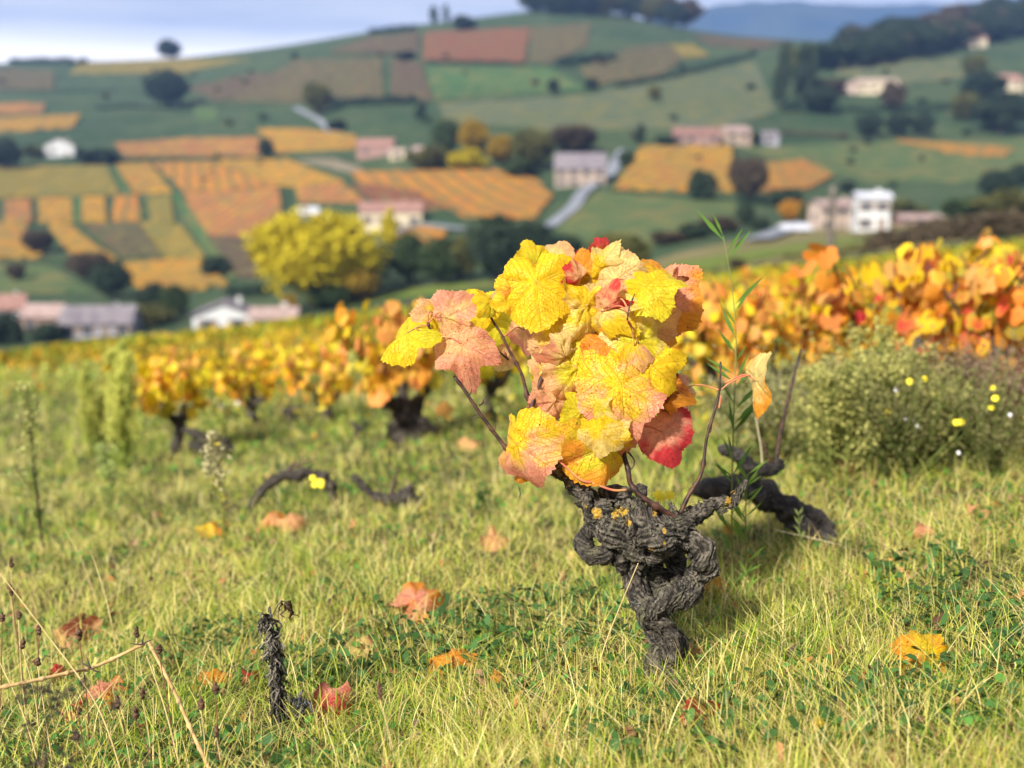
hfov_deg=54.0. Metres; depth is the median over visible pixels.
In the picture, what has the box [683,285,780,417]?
grapevine
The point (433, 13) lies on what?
tree
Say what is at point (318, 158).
hedge
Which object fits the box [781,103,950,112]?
hedge
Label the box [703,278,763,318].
grapevine
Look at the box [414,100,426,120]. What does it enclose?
tree
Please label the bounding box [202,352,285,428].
grapevine
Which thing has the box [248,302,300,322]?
house
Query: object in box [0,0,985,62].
sky
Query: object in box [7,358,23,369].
grapevine
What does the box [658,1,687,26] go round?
tree
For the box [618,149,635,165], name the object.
bush
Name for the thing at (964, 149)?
vineyard
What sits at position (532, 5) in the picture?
tree
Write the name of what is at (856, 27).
tree
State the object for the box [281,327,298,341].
grapevine
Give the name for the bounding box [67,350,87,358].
grapevine
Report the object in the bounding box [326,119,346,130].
bush
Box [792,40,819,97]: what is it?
tree
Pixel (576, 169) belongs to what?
house
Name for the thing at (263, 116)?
bush
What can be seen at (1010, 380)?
weed
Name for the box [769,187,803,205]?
bush
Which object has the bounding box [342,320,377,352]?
grapevine
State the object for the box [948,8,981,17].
tree
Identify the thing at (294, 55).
bush
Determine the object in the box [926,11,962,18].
tree
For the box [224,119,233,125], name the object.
bush
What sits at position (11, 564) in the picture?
plantain stalk
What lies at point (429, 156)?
bush
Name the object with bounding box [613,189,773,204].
hedge
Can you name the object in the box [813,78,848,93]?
bush
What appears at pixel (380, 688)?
plantain stalk
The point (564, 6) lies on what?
tree
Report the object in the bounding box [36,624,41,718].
plantain stalk
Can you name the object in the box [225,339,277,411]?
grapevine
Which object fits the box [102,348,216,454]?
grapevine
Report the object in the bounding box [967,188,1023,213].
bush
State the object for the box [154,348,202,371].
grapevine
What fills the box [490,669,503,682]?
fallen leaf
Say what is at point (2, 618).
plantain stalk
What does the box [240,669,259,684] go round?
fallen leaf
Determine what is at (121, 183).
meadow
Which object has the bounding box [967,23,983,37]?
tree
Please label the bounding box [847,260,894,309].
grapevine
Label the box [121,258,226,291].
vineyard
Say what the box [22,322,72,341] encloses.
bush
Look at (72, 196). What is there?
hedge
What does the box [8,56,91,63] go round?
hedge
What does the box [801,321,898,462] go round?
weed
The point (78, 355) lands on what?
grapevine
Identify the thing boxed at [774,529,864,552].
straw stem
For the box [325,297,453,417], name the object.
grapevine
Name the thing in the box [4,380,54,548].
weed
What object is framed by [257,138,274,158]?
tree
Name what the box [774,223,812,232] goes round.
shed
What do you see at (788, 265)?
grapevine
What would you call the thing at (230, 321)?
window
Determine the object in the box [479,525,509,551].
fallen leaf
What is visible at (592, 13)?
tree
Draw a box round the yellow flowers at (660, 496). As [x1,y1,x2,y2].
[653,490,674,561]
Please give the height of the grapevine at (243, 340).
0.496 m
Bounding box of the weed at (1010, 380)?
[898,328,1023,460]
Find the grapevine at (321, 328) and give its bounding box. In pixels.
[316,324,338,332]
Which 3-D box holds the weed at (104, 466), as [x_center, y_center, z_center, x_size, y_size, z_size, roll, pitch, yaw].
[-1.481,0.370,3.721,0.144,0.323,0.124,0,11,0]
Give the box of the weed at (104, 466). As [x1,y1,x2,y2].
[88,442,135,519]
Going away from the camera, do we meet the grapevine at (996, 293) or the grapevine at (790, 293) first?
the grapevine at (996, 293)
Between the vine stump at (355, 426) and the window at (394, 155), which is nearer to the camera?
the vine stump at (355, 426)
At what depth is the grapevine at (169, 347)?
18.12 m
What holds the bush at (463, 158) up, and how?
on the ground at (402, 125)
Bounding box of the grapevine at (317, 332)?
[314,328,326,344]
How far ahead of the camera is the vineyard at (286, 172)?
359.91 m
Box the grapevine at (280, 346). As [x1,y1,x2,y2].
[269,336,309,386]
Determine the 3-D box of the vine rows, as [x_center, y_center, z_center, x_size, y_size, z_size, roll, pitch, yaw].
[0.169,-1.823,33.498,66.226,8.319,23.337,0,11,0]
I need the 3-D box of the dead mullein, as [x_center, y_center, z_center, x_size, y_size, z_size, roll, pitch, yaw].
[-0.370,0.465,1.641,0.095,0.222,0.070,0,11,0]
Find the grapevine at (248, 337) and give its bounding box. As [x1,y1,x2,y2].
[232,333,252,341]
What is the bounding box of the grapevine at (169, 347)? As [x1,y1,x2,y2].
[161,345,180,352]
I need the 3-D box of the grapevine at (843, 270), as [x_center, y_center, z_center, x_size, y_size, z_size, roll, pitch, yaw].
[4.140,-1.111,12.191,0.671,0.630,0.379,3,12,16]
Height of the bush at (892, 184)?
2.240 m
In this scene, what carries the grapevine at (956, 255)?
on the ground at (402, 125)
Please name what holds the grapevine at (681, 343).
on the ground at (402, 125)
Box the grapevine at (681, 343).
[671,284,779,404]
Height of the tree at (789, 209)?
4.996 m
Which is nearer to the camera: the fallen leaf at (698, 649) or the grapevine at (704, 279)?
the fallen leaf at (698, 649)
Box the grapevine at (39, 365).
[30,356,59,379]
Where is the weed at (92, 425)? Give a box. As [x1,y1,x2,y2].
[71,361,109,454]
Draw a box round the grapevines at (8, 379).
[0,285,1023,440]
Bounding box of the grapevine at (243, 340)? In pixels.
[230,336,253,342]
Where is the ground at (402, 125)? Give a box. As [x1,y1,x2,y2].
[0,9,1023,767]
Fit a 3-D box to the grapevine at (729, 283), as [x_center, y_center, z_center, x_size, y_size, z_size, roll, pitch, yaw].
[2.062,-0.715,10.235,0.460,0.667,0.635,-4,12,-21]
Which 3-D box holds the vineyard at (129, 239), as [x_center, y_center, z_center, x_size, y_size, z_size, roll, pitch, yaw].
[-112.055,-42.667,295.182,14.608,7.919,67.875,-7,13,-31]
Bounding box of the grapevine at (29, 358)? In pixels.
[20,355,44,370]
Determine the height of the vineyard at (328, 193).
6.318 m
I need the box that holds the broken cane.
[0,634,209,767]
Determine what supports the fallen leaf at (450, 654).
on the ground at (402, 125)
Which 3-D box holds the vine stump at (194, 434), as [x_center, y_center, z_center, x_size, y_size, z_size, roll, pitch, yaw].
[-1.553,0.319,5.126,0.271,0.194,0.098,0,11,0]
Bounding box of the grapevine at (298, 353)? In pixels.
[278,337,331,397]
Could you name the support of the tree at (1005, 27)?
on the ground at (402, 125)
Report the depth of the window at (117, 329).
160.04 m
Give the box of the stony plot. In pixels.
[295,158,364,172]
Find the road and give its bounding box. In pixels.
[545,149,627,225]
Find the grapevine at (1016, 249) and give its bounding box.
[991,240,1023,262]
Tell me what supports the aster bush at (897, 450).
on the ground at (402, 125)
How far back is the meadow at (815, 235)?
126.79 m
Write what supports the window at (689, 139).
in the house at (700, 135)
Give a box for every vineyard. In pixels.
[0,69,53,90]
[0,102,44,113]
[0,114,80,131]
[0,165,118,198]
[0,222,41,259]
[3,199,31,222]
[38,197,72,222]
[48,222,116,261]
[69,58,249,74]
[82,196,106,222]
[84,222,160,257]
[113,195,140,221]
[115,137,259,156]
[116,162,170,193]
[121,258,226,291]
[139,222,204,258]
[147,195,173,222]
[153,161,275,191]
[183,187,280,236]
[189,72,285,101]
[208,235,261,278]
[214,158,342,186]
[230,57,383,102]
[256,128,355,152]
[295,183,363,203]
[330,32,418,53]
[351,169,552,218]
[351,183,442,210]
[391,58,432,100]
[397,226,448,245]
[422,27,528,62]
[529,23,591,62]
[579,44,681,85]
[614,145,736,192]
[670,44,709,59]
[691,35,792,49]
[760,159,832,192]
[896,139,1013,156]
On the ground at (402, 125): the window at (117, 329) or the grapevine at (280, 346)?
the grapevine at (280, 346)
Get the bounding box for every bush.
[0,310,24,344]
[21,144,44,157]
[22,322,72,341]
[72,148,123,164]
[101,92,109,98]
[138,302,180,326]
[199,254,232,275]
[213,152,221,158]
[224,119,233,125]
[257,114,268,119]
[289,51,298,59]
[307,282,353,309]
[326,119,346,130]
[392,50,415,59]
[403,144,451,168]
[423,116,430,122]
[447,148,490,168]
[452,14,476,29]
[499,157,538,176]
[531,79,538,84]
[550,234,584,253]
[584,77,598,89]
[598,59,606,63]
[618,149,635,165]
[649,230,686,244]
[655,136,679,143]
[669,114,678,119]
[677,222,712,240]
[686,168,718,200]
[698,215,742,233]
[727,258,746,269]
[746,83,755,89]
[749,217,770,230]
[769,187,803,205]
[805,323,1022,482]
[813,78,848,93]
[838,133,845,138]
[845,158,854,163]
[848,147,857,151]
[858,313,1023,477]
[862,137,871,143]
[882,68,888,74]
[889,180,895,187]
[890,198,930,220]
[916,98,926,102]
[919,154,924,160]
[939,196,977,219]
[961,129,971,135]
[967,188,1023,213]
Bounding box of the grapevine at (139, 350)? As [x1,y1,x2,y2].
[134,346,161,355]
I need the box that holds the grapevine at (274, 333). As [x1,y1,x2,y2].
[263,330,280,342]
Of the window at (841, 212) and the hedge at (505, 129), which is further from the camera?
the hedge at (505, 129)
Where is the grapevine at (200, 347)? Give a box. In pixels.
[187,343,219,360]
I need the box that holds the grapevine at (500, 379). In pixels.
[479,341,530,421]
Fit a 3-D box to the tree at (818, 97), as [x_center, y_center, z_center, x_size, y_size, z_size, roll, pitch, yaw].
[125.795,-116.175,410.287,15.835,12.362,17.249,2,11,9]
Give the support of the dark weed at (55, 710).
on the ground at (402, 125)
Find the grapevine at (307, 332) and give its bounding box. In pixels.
[299,328,326,346]
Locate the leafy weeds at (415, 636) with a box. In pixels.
[59,539,1023,767]
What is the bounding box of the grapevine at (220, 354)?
[192,342,240,397]
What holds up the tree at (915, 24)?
on the ground at (402, 125)
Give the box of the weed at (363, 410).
[354,396,373,451]
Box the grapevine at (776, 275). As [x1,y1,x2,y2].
[770,269,789,292]
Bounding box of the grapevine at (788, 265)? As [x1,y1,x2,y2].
[786,263,824,294]
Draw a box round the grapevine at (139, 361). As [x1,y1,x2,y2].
[133,348,185,367]
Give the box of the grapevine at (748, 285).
[734,276,777,303]
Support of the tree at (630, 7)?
on the ground at (402, 125)
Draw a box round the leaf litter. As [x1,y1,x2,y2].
[0,423,1023,767]
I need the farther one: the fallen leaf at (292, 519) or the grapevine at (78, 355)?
the grapevine at (78, 355)
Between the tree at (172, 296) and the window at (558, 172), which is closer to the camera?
the tree at (172, 296)
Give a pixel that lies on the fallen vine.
(770, 497)
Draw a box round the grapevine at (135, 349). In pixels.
[124,344,144,352]
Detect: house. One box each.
[0,292,28,321]
[18,301,66,331]
[43,138,78,156]
[57,303,143,339]
[189,296,255,329]
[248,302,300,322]
[356,138,396,160]
[358,200,422,232]
[412,146,435,151]
[553,153,607,187]
[670,127,720,144]
[720,125,752,146]
[806,196,852,228]
[839,81,863,93]
[850,189,893,231]
[854,78,899,94]
[958,34,987,47]
[994,73,1023,93]
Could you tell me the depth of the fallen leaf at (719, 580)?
2.13 m
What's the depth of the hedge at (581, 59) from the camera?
534.37 m
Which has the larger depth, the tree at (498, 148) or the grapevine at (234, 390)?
the tree at (498, 148)
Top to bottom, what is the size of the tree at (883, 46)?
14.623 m
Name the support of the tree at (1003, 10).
on the ground at (402, 125)
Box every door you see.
[100,326,109,336]
[838,220,844,228]
[877,218,884,229]
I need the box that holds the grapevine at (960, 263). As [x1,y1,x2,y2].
[957,256,965,267]
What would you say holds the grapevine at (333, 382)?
on the ground at (402, 125)
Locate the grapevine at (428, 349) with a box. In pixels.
[402,315,435,373]
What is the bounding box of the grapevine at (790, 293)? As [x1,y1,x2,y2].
[780,265,898,371]
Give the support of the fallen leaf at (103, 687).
on the ground at (402, 125)
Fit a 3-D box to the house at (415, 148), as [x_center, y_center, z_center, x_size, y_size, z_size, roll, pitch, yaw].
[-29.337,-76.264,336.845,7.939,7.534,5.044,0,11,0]
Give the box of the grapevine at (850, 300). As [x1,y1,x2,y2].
[801,236,1005,372]
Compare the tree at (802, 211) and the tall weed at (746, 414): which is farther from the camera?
the tree at (802, 211)
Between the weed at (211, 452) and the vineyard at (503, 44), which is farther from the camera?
the vineyard at (503, 44)
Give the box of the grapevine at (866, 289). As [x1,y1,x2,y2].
[826,272,887,303]
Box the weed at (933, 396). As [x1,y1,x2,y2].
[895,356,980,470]
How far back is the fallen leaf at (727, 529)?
2.57 m
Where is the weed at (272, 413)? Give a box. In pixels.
[261,403,276,452]
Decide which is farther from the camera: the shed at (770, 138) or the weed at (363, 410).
the shed at (770, 138)
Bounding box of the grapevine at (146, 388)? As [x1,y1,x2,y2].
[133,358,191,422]
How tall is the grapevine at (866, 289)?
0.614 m
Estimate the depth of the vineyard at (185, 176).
377.67 m
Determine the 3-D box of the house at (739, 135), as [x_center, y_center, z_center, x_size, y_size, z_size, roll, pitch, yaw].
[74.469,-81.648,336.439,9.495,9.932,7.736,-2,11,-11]
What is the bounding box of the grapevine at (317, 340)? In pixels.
[305,338,341,368]
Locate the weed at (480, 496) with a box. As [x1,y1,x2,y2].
[472,481,495,513]
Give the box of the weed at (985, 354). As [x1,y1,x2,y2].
[919,315,1023,449]
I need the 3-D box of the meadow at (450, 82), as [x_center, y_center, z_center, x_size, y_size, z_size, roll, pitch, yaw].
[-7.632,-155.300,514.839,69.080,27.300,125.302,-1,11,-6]
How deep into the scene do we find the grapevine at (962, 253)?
9.03 m
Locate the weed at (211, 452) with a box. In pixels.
[196,427,234,559]
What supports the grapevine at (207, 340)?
on the ground at (402, 125)
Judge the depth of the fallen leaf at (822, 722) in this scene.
1.43 m
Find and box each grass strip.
[343,281,495,307]
[664,235,871,271]
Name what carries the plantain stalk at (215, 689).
on the ground at (402, 125)
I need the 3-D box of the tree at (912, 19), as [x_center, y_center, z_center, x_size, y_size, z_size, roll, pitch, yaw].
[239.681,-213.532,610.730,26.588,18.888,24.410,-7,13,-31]
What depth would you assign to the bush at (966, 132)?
377.90 m
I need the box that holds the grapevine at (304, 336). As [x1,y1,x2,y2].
[290,334,320,350]
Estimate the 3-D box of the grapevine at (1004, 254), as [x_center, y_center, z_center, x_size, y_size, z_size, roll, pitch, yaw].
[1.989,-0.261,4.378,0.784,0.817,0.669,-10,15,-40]
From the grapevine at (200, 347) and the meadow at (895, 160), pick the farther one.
the meadow at (895, 160)
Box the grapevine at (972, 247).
[969,241,1023,258]
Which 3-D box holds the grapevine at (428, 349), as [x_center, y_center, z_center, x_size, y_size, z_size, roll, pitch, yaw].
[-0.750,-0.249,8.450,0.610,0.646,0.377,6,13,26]
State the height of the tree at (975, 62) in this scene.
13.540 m
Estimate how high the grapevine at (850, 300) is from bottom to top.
0.817 m
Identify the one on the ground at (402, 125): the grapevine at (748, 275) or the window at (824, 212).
the grapevine at (748, 275)
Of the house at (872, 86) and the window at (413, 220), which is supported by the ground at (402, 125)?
the house at (872, 86)
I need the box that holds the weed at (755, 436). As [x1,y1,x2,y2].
[685,342,853,464]
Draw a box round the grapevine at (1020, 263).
[961,254,1023,385]
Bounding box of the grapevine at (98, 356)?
[96,351,114,362]
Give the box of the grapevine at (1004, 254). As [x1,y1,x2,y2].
[860,227,1023,363]
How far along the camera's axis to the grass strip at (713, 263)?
97.85 m
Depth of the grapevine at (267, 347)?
10.21 m
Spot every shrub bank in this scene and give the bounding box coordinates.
[777,245,867,258]
[855,206,1023,251]
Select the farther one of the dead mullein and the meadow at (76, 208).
the meadow at (76, 208)
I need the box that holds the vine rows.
[0,237,1023,368]
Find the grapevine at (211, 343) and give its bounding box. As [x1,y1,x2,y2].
[206,339,225,350]
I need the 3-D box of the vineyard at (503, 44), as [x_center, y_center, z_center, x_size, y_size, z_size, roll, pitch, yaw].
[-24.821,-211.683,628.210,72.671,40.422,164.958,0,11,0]
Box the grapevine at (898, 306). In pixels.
[884,280,910,311]
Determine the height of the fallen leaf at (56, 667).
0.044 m
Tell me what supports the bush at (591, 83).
on the ground at (402, 125)
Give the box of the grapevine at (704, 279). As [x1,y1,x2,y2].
[701,277,742,293]
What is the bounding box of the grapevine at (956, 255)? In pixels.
[945,250,967,260]
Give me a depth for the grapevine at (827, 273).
13.21 m
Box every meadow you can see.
[0,263,91,294]
[71,196,81,222]
[107,166,145,217]
[171,194,236,280]
[194,107,216,120]
[427,66,584,98]
[438,61,775,130]
[555,191,736,243]
[656,214,1009,272]
[739,138,1023,182]
[834,57,962,83]
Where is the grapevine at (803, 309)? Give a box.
[699,275,822,404]
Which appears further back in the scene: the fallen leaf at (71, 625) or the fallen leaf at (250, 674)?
the fallen leaf at (71, 625)
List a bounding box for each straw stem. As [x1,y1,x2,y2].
[0,573,120,767]
[0,663,40,767]
[65,530,98,608]
[93,557,119,665]
[146,656,180,767]
[152,730,153,766]
[212,698,234,752]
[276,570,291,618]
[599,564,637,663]
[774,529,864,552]
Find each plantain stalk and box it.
[0,612,5,721]
[7,583,26,708]
[9,555,18,667]
[15,610,26,719]
[19,637,39,741]
[32,657,53,766]
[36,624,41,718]
[72,730,79,767]
[74,628,89,749]
[77,707,84,767]
[113,695,131,766]
[132,706,150,760]
[133,626,139,724]
[139,688,150,761]
[155,644,174,761]
[197,696,204,762]
[211,682,219,767]
[213,725,221,765]
[377,681,395,767]
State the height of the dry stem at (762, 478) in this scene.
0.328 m
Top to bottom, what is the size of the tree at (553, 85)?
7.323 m
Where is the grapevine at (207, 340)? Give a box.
[202,338,225,348]
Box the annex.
[388,148,406,159]
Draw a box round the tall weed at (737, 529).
[726,459,768,601]
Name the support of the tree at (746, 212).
on the ground at (402, 125)
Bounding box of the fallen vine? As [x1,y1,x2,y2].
[690,349,838,547]
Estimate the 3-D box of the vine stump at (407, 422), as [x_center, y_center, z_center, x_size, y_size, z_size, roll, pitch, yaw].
[-0.502,0.196,4.992,0.246,0.270,0.173,5,12,23]
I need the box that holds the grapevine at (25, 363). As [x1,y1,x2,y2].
[8,360,30,374]
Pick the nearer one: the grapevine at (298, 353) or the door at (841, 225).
the grapevine at (298, 353)
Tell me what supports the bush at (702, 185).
on the ground at (402, 125)
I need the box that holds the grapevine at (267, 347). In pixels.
[228,334,285,364]
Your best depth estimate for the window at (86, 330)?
159.53 m
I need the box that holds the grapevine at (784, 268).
[782,265,813,274]
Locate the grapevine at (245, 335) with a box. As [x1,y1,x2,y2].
[241,330,257,338]
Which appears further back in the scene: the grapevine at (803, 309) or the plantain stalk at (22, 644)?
the grapevine at (803, 309)
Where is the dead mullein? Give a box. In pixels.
[256,600,314,737]
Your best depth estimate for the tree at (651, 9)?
744.11 m
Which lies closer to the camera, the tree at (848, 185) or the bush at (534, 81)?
the tree at (848, 185)
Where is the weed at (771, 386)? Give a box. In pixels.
[708,326,861,465]
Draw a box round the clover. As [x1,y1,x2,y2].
[0,371,1023,767]
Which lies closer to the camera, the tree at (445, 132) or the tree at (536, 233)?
the tree at (536, 233)
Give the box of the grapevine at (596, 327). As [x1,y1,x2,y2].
[381,236,771,689]
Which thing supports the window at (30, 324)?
in the house at (31, 315)
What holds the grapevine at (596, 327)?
on the ground at (402, 125)
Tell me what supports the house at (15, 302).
on the ground at (402, 125)
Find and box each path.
[293,107,344,133]
[375,223,465,243]
[745,222,805,238]
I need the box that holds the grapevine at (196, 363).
[188,351,226,406]
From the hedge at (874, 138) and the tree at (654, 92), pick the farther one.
the tree at (654, 92)
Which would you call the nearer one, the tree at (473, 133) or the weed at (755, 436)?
the weed at (755, 436)
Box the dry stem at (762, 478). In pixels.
[755,417,769,540]
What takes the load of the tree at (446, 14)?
on the ground at (402, 125)
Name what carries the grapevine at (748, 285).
on the ground at (402, 125)
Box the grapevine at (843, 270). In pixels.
[826,268,859,284]
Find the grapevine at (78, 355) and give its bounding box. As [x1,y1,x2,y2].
[66,351,82,359]
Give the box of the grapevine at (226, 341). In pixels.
[217,335,269,357]
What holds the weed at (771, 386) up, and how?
on the ground at (402, 125)
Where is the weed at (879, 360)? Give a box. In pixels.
[827,316,920,475]
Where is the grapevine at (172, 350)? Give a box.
[159,346,187,381]
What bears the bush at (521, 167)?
on the ground at (402, 125)
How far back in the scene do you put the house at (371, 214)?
247.29 m
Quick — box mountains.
[647,0,1018,40]
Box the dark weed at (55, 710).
[0,676,124,767]
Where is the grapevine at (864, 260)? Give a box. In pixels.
[860,257,887,268]
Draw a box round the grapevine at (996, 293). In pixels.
[897,243,1023,425]
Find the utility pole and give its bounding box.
[827,186,835,246]
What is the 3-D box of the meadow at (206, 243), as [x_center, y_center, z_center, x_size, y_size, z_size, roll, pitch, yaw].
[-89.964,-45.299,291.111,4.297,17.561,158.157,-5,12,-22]
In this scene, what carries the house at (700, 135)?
on the ground at (402, 125)
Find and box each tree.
[0,135,22,169]
[4,263,25,279]
[19,228,54,251]
[62,250,110,281]
[87,260,133,299]
[133,281,165,307]
[140,68,191,108]
[155,39,182,58]
[158,283,190,317]
[240,206,392,308]
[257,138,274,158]
[279,293,300,306]
[301,81,332,114]
[326,263,381,302]
[375,241,393,280]
[379,205,397,248]
[388,230,425,285]
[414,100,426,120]
[417,235,463,284]
[429,6,437,23]
[429,118,459,150]
[443,4,449,22]
[446,234,476,281]
[456,118,489,151]
[464,212,521,278]
[485,134,515,163]
[509,127,555,164]
[515,219,557,252]
[516,0,543,12]
[535,0,552,12]
[542,0,570,13]
[546,78,559,93]
[548,123,598,152]
[549,0,575,14]
[570,0,603,15]
[584,0,622,16]
[585,0,600,15]
[585,230,652,260]
[616,0,644,18]
[635,123,645,144]
[637,0,665,22]
[648,85,661,100]
[653,0,676,24]
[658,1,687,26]
[672,0,705,28]
[726,155,769,200]
[736,202,755,227]
[751,130,761,144]
[772,41,792,108]
[776,200,802,221]
[790,47,799,72]
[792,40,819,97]
[796,201,808,221]
[801,84,839,113]
[810,42,851,68]
[828,32,868,45]
[835,22,857,35]
[837,36,877,66]
[838,180,856,192]
[839,24,876,35]
[840,28,876,37]
[853,30,872,38]
[853,111,885,135]
[866,20,895,28]
[867,36,898,63]
[871,29,910,59]
[871,34,897,60]
[878,15,903,22]
[881,80,908,110]
[884,110,913,135]
[886,20,916,34]
[889,34,913,57]
[893,16,921,23]
[902,29,941,57]
[909,22,922,27]
[910,110,936,135]
[913,24,951,50]
[917,11,953,22]
[922,20,954,51]
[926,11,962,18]
[939,3,968,13]
[944,20,968,49]
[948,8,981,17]
[949,91,983,120]
[952,3,987,10]
[952,20,979,47]
[959,69,1009,100]
[961,52,989,75]
[965,13,1000,36]
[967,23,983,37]
[969,89,1023,133]
[974,169,1016,195]
[976,0,1016,6]
[984,18,1015,41]
[996,4,1023,35]
[996,7,1011,16]
[1001,9,1023,36]
[1002,4,1023,37]
[1007,162,1023,187]
[1014,0,1023,5]
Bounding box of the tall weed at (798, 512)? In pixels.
[794,507,806,561]
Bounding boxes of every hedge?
[1,87,143,91]
[1,261,49,264]
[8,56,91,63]
[10,194,115,197]
[20,156,342,162]
[26,222,172,224]
[84,236,124,260]
[95,104,195,109]
[124,156,259,159]
[184,101,304,106]
[222,281,279,297]
[262,157,354,160]
[284,186,289,212]
[328,93,418,106]
[330,53,421,56]
[367,24,418,34]
[427,59,526,65]
[428,90,593,101]
[454,122,552,131]
[466,217,535,220]
[529,64,577,68]
[556,51,619,65]
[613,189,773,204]
[615,50,757,87]
[763,130,847,135]
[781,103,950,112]
[785,135,1008,139]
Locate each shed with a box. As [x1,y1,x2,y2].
[298,207,319,219]
[756,131,780,146]
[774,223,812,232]
[891,213,942,225]
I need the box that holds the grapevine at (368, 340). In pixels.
[364,335,427,396]
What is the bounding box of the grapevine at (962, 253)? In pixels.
[939,246,968,264]
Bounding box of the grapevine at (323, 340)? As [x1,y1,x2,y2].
[317,330,358,352]
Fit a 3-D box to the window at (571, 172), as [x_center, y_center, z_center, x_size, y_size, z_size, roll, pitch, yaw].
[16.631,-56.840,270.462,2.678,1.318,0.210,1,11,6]
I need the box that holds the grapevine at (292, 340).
[285,336,297,345]
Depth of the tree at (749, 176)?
238.18 m
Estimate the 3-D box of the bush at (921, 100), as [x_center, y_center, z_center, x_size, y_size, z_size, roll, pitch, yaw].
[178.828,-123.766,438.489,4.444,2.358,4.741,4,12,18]
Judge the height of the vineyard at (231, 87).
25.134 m
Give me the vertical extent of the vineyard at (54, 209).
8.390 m
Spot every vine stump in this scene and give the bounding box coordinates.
[181,427,234,460]
[244,458,338,510]
[281,405,302,428]
[349,420,369,437]
[350,468,422,509]
[386,395,437,444]
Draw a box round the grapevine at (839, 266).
[831,260,871,273]
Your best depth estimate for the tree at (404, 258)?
165.14 m
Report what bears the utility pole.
on the ground at (402, 125)
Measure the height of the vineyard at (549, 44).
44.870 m
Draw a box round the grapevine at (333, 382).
[278,341,351,422]
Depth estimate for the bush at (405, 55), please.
602.54 m
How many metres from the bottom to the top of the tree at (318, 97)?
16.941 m
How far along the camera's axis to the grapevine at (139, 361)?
10.43 m
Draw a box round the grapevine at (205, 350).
[201,344,224,357]
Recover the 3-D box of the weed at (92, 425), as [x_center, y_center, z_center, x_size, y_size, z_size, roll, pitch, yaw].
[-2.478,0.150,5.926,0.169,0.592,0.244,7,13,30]
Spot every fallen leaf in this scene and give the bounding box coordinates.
[47,663,70,683]
[52,613,103,647]
[61,699,86,721]
[83,675,128,709]
[192,668,230,693]
[195,521,222,538]
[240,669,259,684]
[258,511,284,528]
[276,513,305,532]
[311,681,352,720]
[344,636,381,663]
[388,581,444,623]
[429,648,477,679]
[457,437,480,450]
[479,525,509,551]
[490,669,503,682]
[681,697,719,728]
[689,643,700,658]
[704,577,728,594]
[722,521,734,534]
[811,718,828,732]
[826,459,855,476]
[849,670,885,690]
[889,630,947,677]
[897,566,912,582]
[912,523,934,539]
[964,503,989,519]
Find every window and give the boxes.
[22,320,36,328]
[61,327,77,334]
[78,327,95,334]
[114,326,130,333]
[198,319,216,327]
[228,319,246,325]
[362,149,369,153]
[362,217,372,223]
[393,154,400,157]
[408,217,418,223]
[556,170,565,174]
[556,179,565,183]
[569,170,578,174]
[569,179,578,183]
[582,170,591,174]
[594,170,603,174]
[594,179,603,183]
[676,137,683,141]
[687,137,694,141]
[710,137,717,141]
[765,138,772,142]
[821,221,827,227]
[822,209,835,215]
[836,209,849,215]
[858,219,872,227]
[859,202,873,210]
[875,202,889,210]
[901,220,913,223]
[914,220,927,222]
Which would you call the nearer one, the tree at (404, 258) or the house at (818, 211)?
the tree at (404, 258)
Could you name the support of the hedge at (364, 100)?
on the ground at (402, 125)
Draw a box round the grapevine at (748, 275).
[739,266,784,300]
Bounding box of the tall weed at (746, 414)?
[696,209,764,603]
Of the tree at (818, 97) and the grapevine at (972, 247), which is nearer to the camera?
the grapevine at (972, 247)
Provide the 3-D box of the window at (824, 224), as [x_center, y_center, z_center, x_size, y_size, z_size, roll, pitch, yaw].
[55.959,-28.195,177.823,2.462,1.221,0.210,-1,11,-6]
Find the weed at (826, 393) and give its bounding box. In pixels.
[776,348,885,484]
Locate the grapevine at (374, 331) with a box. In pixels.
[370,327,376,341]
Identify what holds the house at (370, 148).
on the ground at (402, 125)
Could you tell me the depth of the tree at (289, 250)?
152.52 m
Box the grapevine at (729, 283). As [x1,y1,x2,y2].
[725,281,735,298]
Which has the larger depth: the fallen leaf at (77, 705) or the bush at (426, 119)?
the bush at (426, 119)
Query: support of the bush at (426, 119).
on the ground at (402, 125)
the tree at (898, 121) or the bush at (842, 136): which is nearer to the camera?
the bush at (842, 136)
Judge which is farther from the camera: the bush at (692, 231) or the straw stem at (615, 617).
the bush at (692, 231)
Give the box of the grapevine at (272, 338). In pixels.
[264,336,292,368]
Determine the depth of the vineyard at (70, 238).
295.48 m
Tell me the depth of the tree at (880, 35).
531.79 m
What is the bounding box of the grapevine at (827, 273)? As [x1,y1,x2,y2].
[798,267,845,294]
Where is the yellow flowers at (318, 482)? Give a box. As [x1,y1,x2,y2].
[310,475,323,507]
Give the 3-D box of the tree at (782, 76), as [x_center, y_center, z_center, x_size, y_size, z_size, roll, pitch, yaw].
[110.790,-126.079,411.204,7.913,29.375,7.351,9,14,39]
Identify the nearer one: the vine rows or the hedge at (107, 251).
the vine rows
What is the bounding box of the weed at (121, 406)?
[93,335,148,469]
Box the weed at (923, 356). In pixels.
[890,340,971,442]
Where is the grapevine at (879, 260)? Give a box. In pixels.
[851,258,888,268]
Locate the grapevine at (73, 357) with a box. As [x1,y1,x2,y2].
[64,356,83,366]
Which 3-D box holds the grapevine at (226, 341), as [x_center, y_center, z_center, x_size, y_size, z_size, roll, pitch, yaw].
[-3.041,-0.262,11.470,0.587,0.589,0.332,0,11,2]
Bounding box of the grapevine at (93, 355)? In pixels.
[89,351,100,363]
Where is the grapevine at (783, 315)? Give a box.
[750,288,790,327]
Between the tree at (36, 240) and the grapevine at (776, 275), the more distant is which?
the tree at (36, 240)

